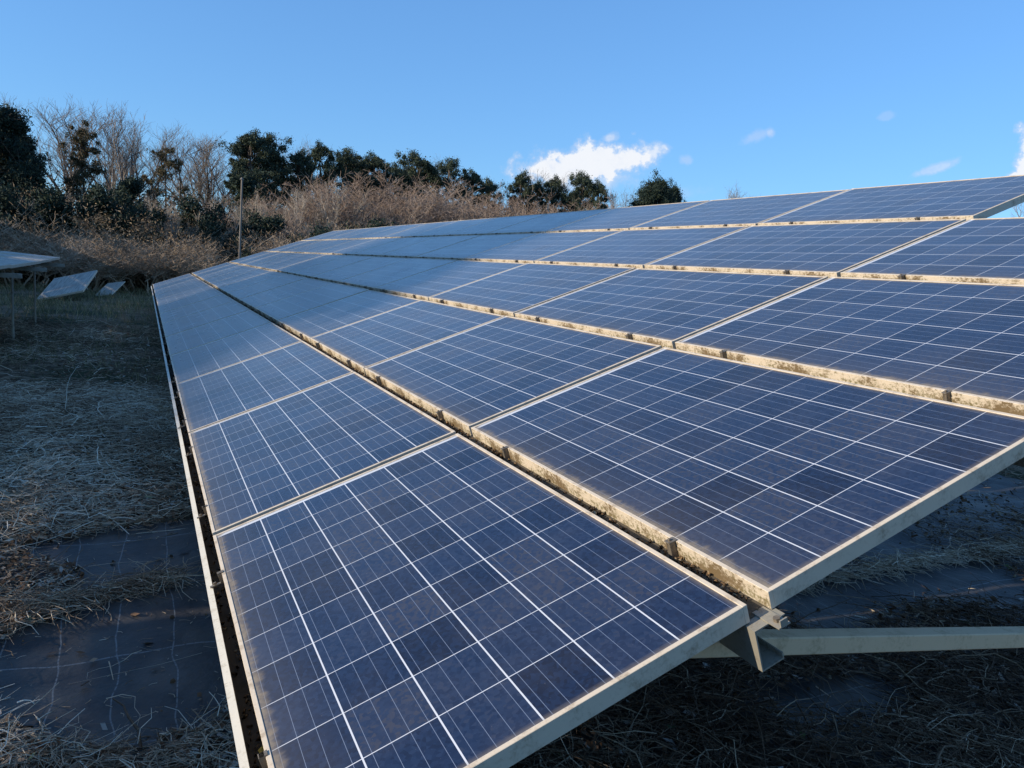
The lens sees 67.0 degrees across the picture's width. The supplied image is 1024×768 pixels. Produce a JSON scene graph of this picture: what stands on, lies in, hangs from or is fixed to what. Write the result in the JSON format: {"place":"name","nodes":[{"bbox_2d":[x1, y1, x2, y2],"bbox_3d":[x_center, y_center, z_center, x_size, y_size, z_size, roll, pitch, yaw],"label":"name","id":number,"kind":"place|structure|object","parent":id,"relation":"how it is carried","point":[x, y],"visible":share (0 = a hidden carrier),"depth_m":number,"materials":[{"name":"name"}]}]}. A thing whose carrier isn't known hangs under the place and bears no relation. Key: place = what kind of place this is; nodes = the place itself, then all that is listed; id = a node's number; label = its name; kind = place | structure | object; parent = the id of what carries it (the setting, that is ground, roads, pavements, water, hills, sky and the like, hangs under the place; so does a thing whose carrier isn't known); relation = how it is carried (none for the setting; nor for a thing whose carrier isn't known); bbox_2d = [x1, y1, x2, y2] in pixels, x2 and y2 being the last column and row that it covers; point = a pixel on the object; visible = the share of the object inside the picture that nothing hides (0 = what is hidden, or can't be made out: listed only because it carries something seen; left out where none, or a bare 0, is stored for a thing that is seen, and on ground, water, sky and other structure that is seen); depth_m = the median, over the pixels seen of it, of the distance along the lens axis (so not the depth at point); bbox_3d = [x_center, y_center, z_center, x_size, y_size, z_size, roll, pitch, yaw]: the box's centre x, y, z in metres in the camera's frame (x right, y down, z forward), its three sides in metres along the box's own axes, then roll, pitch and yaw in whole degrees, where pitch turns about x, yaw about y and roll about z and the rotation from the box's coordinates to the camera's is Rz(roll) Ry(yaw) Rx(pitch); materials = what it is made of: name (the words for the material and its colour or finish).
{"place":"outdoors","nodes":[
{"label":"outdoors","id":0,"kind":"place"},
{"bbox_2d":[0,280,166,452],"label":"grass","id":1,"kind":"structure","parent":0,"point":[19,299],"depth_m":18.19,"materials":[{"name":"plant"}]},
{"bbox_2d":[0,277,1023,529],"bbox_3d":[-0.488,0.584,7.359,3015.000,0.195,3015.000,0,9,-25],"label":"ground","id":2,"kind":"structure","parent":0,"point":[4,313],"depth_m":10.04,"materials":[{"name":"soil"}]},
{"bbox_2d":[2,136,48,188],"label":"evergreen tree","id":3,"kind":"object","parent":2,"relation":"on","point":[32,141],"visible":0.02,"depth_m":37.77,"materials":[{"name":"green plant"}]},
{"bbox_2d":[0,100,53,201],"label":"evergreen tree","id":4,"kind":"object","parent":2,"relation":"on","point":[14,129],"visible":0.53,"depth_m":34.57,"materials":[{"name":"green plant"}]},
{"bbox_2d":[17,184,36,202],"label":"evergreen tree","id":5,"kind":"object","parent":2,"relation":"on","point":[25,191],"visible":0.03,"depth_m":34.41,"materials":[{"name":"green plant"}]},
{"bbox_2d":[0,251,64,342],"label":"panel table","id":6,"kind":"object","parent":2,"relation":"on","point":[11,261],"visible":0.98,"depth_m":12.62,"materials":[{"name":"metal"}]},
{"bbox_2d":[28,196,76,246],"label":"bare tree","id":7,"kind":"object","parent":2,"relation":"on","point":[68,201],"visible":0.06,"depth_m":29.55,"materials":[{"name":"brown plant"}]},
{"bbox_2d":[0,92,126,201],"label":"bare tree","id":8,"kind":"object","parent":2,"relation":"on","point":[64,168],"visible":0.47,"depth_m":46.38,"materials":[{"name":"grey plant"}]},
{"bbox_2d":[37,270,97,300],"bbox_3d":[-13.078,-2.924,22.833,1.233,0.919,2.144,1,9,-18],"label":"solar panel","id":9,"kind":"object","parent":2,"relation":"on","point":[68,285],"visible":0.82,"depth_m":22.70,"materials":[{"name":"glass"}]},
{"bbox_2d":[58,117,108,204],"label":"pine tree","id":10,"kind":"object","parent":2,"relation":"on","point":[83,153],"visible":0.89,"depth_m":38.95,"materials":[{"name":"green plant"}]},
{"bbox_2d":[35,102,181,197],"bbox_3d":[-25.427,-12.068,48.231,7.695,10.200,6.846,4,8,1],"label":"bare tree","id":11,"kind":"object","parent":2,"relation":"on","point":[105,157],"visible":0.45,"depth_m":46.98,"materials":[{"name":"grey plant"}]},
{"bbox_2d":[69,103,150,198],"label":"bare tree","id":12,"kind":"object","parent":2,"relation":"on","point":[132,164],"visible":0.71,"depth_m":46.07,"materials":[{"name":"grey plant"}]},
{"bbox_2d":[96,281,124,295],"bbox_3d":[-13.029,-3.082,25.077,0.600,0.522,0.987,4,8,-3],"label":"solar panel","id":13,"kind":"object","parent":2,"relation":"on","point":[114,287],"visible":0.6,"depth_m":25.11,"materials":[{"name":"glass"}]},
{"bbox_2d":[90,202,137,282],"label":"bare tree","id":14,"kind":"object","parent":2,"relation":"on","point":[103,224],"visible":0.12,"depth_m":30.43,"materials":[{"name":"brown plant"}]},
{"bbox_2d":[95,117,189,203],"bbox_3d":[-23.796,-12.222,49.768,5.568,10.283,6.001,7,9,22],"label":"bare tree","id":15,"kind":"object","parent":2,"relation":"on","point":[161,147],"visible":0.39,"depth_m":49.50,"materials":[{"name":"brown plant"}]},
{"bbox_2d":[123,194,178,283],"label":"bare tree","id":16,"kind":"object","parent":2,"relation":"on","point":[145,200],"visible":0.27,"depth_m":31.85,"materials":[{"name":"brown plant"}]},
{"bbox_2d":[132,200,180,281],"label":"bare tree","id":17,"kind":"object","parent":2,"relation":"on","point":[156,222],"visible":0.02,"depth_m":32.99,"materials":[{"name":"brown plant"}]},
{"bbox_2d":[141,146,189,213],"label":"pine tree","id":18,"kind":"object","parent":2,"relation":"on","point":[161,171],"visible":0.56,"depth_m":42.39,"materials":[{"name":"green plant"}]},
{"bbox_2d":[155,203,204,276],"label":"bare tree","id":19,"kind":"object","parent":2,"relation":"on","point":[176,230],"visible":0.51,"depth_m":30.76,"materials":[{"name":"brown plant"}]},
{"bbox_2d":[136,192,226,225],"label":"bare tree","id":20,"kind":"object","parent":2,"relation":"on","point":[167,204],"visible":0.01,"depth_m":35.61,"materials":[{"name":"brown plant"}]},
{"bbox_2d":[146,129,233,206],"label":"bare tree","id":21,"kind":"object","parent":2,"relation":"on","point":[181,185],"visible":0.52,"depth_m":53.45,"materials":[{"name":"brown plant"}]},
{"bbox_2d":[139,131,244,215],"bbox_3d":[-21.534,-13.138,55.724,9.898,10.734,8.805,6,9,16],"label":"bare tree","id":22,"kind":"object","parent":2,"relation":"on","point":[208,186],"visible":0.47,"depth_m":54.64,"materials":[{"name":"brown plant"}]},
{"bbox_2d":[0,178,398,290],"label":"dry creepers","id":23,"kind":"object","parent":2,"relation":"on","point":[75,219],"visible":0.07,"depth_m":28.47,"materials":[{"name":"brown plant"}]},
{"bbox_2d":[0,158,400,284],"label":"undergrowth","id":24,"kind":"object","parent":2,"relation":"on","point":[130,186],"visible":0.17,"depth_m":30.55,"materials":[{"name":"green plant"}]},
{"bbox_2d":[158,193,246,237],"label":"bare tree","id":25,"kind":"object","parent":2,"relation":"on","point":[213,212],"visible":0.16,"depth_m":33.11,"materials":[{"name":"brown plant"}]},
{"bbox_2d":[169,204,239,256],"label":"bare tree","id":26,"kind":"object","parent":2,"relation":"on","point":[218,226],"visible":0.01,"depth_m":33.22,"materials":[{"name":"brown plant"}]},
{"bbox_2d":[208,197,227,222],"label":"evergreen tree","id":27,"kind":"object","parent":2,"relation":"on","point":[220,205],"visible":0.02,"depth_m":38.34,"materials":[{"name":"green plant"}]},
{"bbox_2d":[192,194,269,222],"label":"bare tree","id":28,"kind":"object","parent":2,"relation":"on","point":[222,200],"visible":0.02,"depth_m":40.53,"materials":[{"name":"brown plant"}]},
{"bbox_2d":[238,177,243,258],"bbox_3d":[-9.970,-5.237,28.373,0.161,4.575,0.135,0,9,-25],"label":"utility pole","id":29,"kind":"object","parent":2,"relation":"on","point":[240,225],"visible":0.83,"depth_m":28.23,"materials":[{"name":"concrete"}]},
{"bbox_2d":[192,137,294,224],"bbox_3d":[-19.854,-12.607,56.111,8.194,9.775,7.289,7,9,20],"label":"bare tree","id":30,"kind":"object","parent":2,"relation":"on","point":[220,190],"visible":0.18,"depth_m":54.44,"materials":[{"name":"brown plant"}]},
{"bbox_2d":[210,127,279,213],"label":"pine tree","id":31,"kind":"object","parent":2,"relation":"on","point":[237,149],"visible":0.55,"depth_m":45.73,"materials":[{"name":"green plant"}]},
{"bbox_2d":[221,188,292,243],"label":"bare tree","id":32,"kind":"object","parent":2,"relation":"on","point":[242,208],"visible":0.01,"depth_m":37.66,"materials":[{"name":"brown plant"}]},
{"bbox_2d":[226,200,290,248],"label":"bare tree","id":33,"kind":"object","parent":2,"relation":"on","point":[259,209],"visible":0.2,"depth_m":33.98,"materials":[{"name":"brown plant"}]},
{"bbox_2d":[222,131,298,215],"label":"pine tree","id":34,"kind":"object","parent":2,"relation":"on","point":[278,162],"visible":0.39,"depth_m":47.12,"materials":[{"name":"green plant"}]},
{"bbox_2d":[229,183,336,242],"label":"bare tree","id":35,"kind":"object","parent":2,"relation":"on","point":[291,227],"visible":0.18,"depth_m":36.41,"materials":[{"name":"brown plant"}]},
{"bbox_2d":[249,187,338,239],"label":"bare tree","id":36,"kind":"object","parent":2,"relation":"on","point":[295,207],"visible":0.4,"depth_m":36.69,"materials":[{"name":"brown plant"}]},
{"bbox_2d":[0,175,592,294],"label":"thicket","id":37,"kind":"object","parent":2,"relation":"on","point":[97,255],"visible":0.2,"depth_m":27.31,"materials":[{"name":"brown plant"}]},
{"bbox_2d":[277,147,316,212],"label":"pine tree","id":38,"kind":"object","parent":2,"relation":"on","point":[301,159],"visible":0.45,"depth_m":48.28,"materials":[{"name":"green plant"}]},
{"bbox_2d":[275,137,337,206],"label":"bare tree","id":39,"kind":"object","parent":2,"relation":"on","point":[307,153],"visible":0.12,"depth_m":60.00,"materials":[{"name":"brown plant"}]},
{"bbox_2d":[246,169,387,234],"bbox_3d":[-10.452,-7.956,40.424,7.007,6.460,6.423,-1,10,-33],"label":"bare tree","id":40,"kind":"object","parent":2,"relation":"on","point":[331,194],"visible":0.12,"depth_m":39.70,"materials":[{"name":"brown plant"}]},
{"bbox_2d":[306,139,343,207],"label":"pine tree","id":41,"kind":"object","parent":2,"relation":"on","point":[318,153],"visible":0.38,"depth_m":50.39,"materials":[{"name":"green plant"}]},
{"bbox_2d":[286,180,368,230],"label":"bare tree","id":42,"kind":"object","parent":2,"relation":"on","point":[337,206],"visible":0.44,"depth_m":38.31,"materials":[{"name":"brown plant"}]},
{"bbox_2d":[314,146,376,207],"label":"pine tree","id":43,"kind":"object","parent":2,"relation":"on","point":[350,163],"visible":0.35,"depth_m":52.05,"materials":[{"name":"green plant"}]},
{"bbox_2d":[282,167,442,230],"bbox_3d":[-8.856,-8.350,42.447,8.265,7.004,9.636,9,9,30],"label":"bare tree","id":44,"kind":"object","parent":2,"relation":"on","point":[359,211],"visible":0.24,"depth_m":41.44,"materials":[{"name":"brown plant"}]},
{"bbox_2d":[358,150,400,207],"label":"pine tree","id":45,"kind":"object","parent":2,"relation":"on","point":[373,161],"visible":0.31,"depth_m":53.95,"materials":[{"name":"green plant"}]},
{"bbox_2d":[378,160,407,215],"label":"pine tree","id":46,"kind":"object","parent":2,"relation":"on","point":[395,168],"visible":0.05,"depth_m":59.40,"materials":[{"name":"green plant"}]},
{"bbox_2d":[336,160,460,229],"bbox_3d":[-6.445,-8.801,44.127,8.365,7.712,7.668,0,9,-27],"label":"bare tree","id":47,"kind":"object","parent":2,"relation":"on","point":[373,196],"visible":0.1,"depth_m":43.90,"materials":[{"name":"brown plant"}]},
{"bbox_2d":[386,148,438,220],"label":"pine tree","id":48,"kind":"object","parent":2,"relation":"on","point":[414,160],"visible":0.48,"depth_m":54.02,"materials":[{"name":"green plant"}]},
{"bbox_2d":[333,170,498,223],"bbox_3d":[-5.899,-8.958,45.555,11.540,7.814,9.064,4,8,2],"label":"bare tree","id":49,"kind":"object","parent":2,"relation":"on","point":[453,202],"visible":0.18,"depth_m":44.30,"materials":[{"name":"brown plant"}]},
{"bbox_2d":[419,166,444,198],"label":"pine tree","id":50,"kind":"object","parent":2,"relation":"on","point":[425,181],"visible":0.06,"depth_m":60.51,"materials":[{"name":"green plant"}]},
{"bbox_2d":[426,156,475,214],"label":"pine tree","id":51,"kind":"object","parent":2,"relation":"on","point":[449,167],"visible":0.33,"depth_m":56.66,"materials":[{"name":"green plant"}]},
{"bbox_2d":[392,176,537,221],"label":"bare tree","id":52,"kind":"object","parent":2,"relation":"on","point":[485,215],"visible":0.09,"depth_m":45.63,"materials":[{"name":"brown plant"}]},
{"bbox_2d":[461,167,498,217],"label":"pine tree","id":53,"kind":"object","parent":2,"relation":"on","point":[474,178],"visible":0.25,"depth_m":57.99,"materials":[{"name":"green plant"}]},
{"bbox_2d":[452,183,523,218],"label":"bare tree","id":54,"kind":"object","parent":2,"relation":"on","point":[506,208],"visible":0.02,"depth_m":49.14,"materials":[{"name":"brown plant"}]},
{"bbox_2d":[478,176,511,215],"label":"pine tree","id":55,"kind":"object","parent":2,"relation":"on","point":[489,182],"visible":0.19,"depth_m":60.15,"materials":[{"name":"green plant"}]},
{"bbox_2d":[0,312,1023,767],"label":"dead weeds","id":56,"kind":"object","parent":2,"relation":"on","point":[42,412],"visible":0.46,"depth_m":3.49,"materials":[{"name":"plant"}]},
{"bbox_2d":[0,474,1023,767],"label":"weed control fabric","id":57,"kind":"object","parent":2,"relation":"on","point":[36,670],"visible":0.26,"depth_m":3.31,"materials":[{"name":"black fabric"}]},
{"bbox_2d":[0,335,1023,767],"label":"leaf litter","id":58,"kind":"object","parent":2,"relation":"on","point":[224,713],"visible":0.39,"depth_m":3.29,"materials":[{"name":"brown plant"}]},
{"bbox_2d":[0,415,1023,767],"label":"clods","id":59,"kind":"object","parent":2,"relation":"on","point":[574,735],"visible":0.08,"depth_m":4.86,"materials":[{"name":"brown soil"}]},
{"bbox_2d":[498,168,535,214],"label":"pine tree","id":60,"kind":"object","parent":2,"relation":"on","point":[521,179],"visible":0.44,"depth_m":60.16,"materials":[{"name":"green plant"}]},
{"bbox_2d":[492,181,544,213],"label":"bare tree","id":61,"kind":"object","parent":2,"relation":"on","point":[505,198],"visible":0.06,"depth_m":66.86,"materials":[{"name":"brown plant"}]},
{"bbox_2d":[504,187,546,215],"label":"bare tree","id":62,"kind":"object","parent":2,"relation":"on","point":[532,210],"visible":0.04,"depth_m":53.86,"materials":[{"name":"brown plant"}]},
{"bbox_2d":[524,180,550,213],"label":"pine tree","id":63,"kind":"object","parent":2,"relation":"on","point":[538,186],"visible":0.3,"depth_m":61.45,"materials":[{"name":"green plant"}]},
{"bbox_2d":[520,169,568,211],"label":"bare tree","id":64,"kind":"object","parent":2,"relation":"on","point":[544,182],"visible":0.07,"depth_m":67.61,"materials":[{"name":"brown plant"}]},
{"bbox_2d":[530,190,559,213],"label":"bare tree","id":65,"kind":"object","parent":2,"relation":"on","point":[552,211],"visible":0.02,"depth_m":53.28,"materials":[{"name":"brown plant"}]},
{"bbox_2d":[538,174,569,213],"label":"pine tree","id":66,"kind":"object","parent":2,"relation":"on","point":[555,186],"visible":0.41,"depth_m":61.86,"materials":[{"name":"green plant"}]},
{"bbox_2d":[526,197,602,213],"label":"bare tree","id":67,"kind":"object","parent":2,"relation":"on","point":[581,206],"visible":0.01,"depth_m":56.34,"materials":[{"name":"brown plant"}]},
{"bbox_2d":[558,169,597,211],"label":"pine tree","id":68,"kind":"object","parent":2,"relation":"on","point":[580,182],"visible":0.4,"depth_m":61.26,"materials":[{"name":"green plant"}]},
{"bbox_2d":[151,175,1023,767],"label":"solar array","id":69,"kind":"object","parent":2,"relation":"on","point":[765,405],"visible":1,"depth_m":2.68,"materials":[{"name":"glass"}]},
{"bbox_2d":[164,289,912,767],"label":"joint debris","id":70,"kind":"object","parent":69,"relation":"on","point":[610,521],"visible":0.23,"depth_m":2.69,"materials":[{"name":"brown soil"}]},
{"bbox_2d":[586,177,615,209],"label":"pine tree","id":71,"kind":"object","parent":2,"relation":"on","point":[600,190],"visible":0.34,"depth_m":60.84,"materials":[{"name":"green plant"}]},
{"bbox_2d":[591,190,618,209],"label":"bare tree","id":72,"kind":"object","parent":2,"relation":"on","point":[608,206],"visible":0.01,"depth_m":56.61,"materials":[{"name":"plant"}]},
{"bbox_2d":[584,185,644,208],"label":"bare tree","id":73,"kind":"object","parent":2,"relation":"on","point":[614,204],"visible":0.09,"depth_m":71.83,"materials":[{"name":"brown plant"}]},
{"bbox_2d":[627,168,680,206],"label":"evergreen tree","id":74,"kind":"object","parent":2,"relation":"on","point":[657,191],"visible":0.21,"depth_m":62.96,"materials":[{"name":"green plant"}]},
{"bbox_2d":[669,177,686,202],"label":"evergreen tree","id":75,"kind":"object","parent":2,"relation":"on","point":[676,189],"visible":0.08,"depth_m":65.85,"materials":[{"name":"green plant"}]},
{"bbox_2d":[726,188,742,198],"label":"bare tree","id":76,"kind":"object","parent":2,"relation":"on","point":[733,195],"visible":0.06,"depth_m":70.12,"materials":[{"name":"brown plant"}]},
{"bbox_2d":[1010,202,1023,216],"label":"bare tree","id":77,"kind":"object","parent":2,"relation":"on","point":[1016,206],"visible":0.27,"depth_m":49.22,"materials":[{"name":"brown plant"}]},
{"bbox_2d":[0,0,1023,217],"label":"sky","id":78,"kind":"structure","parent":0,"point":[758,97],"materials":[{"name":"blue"}]}
]}

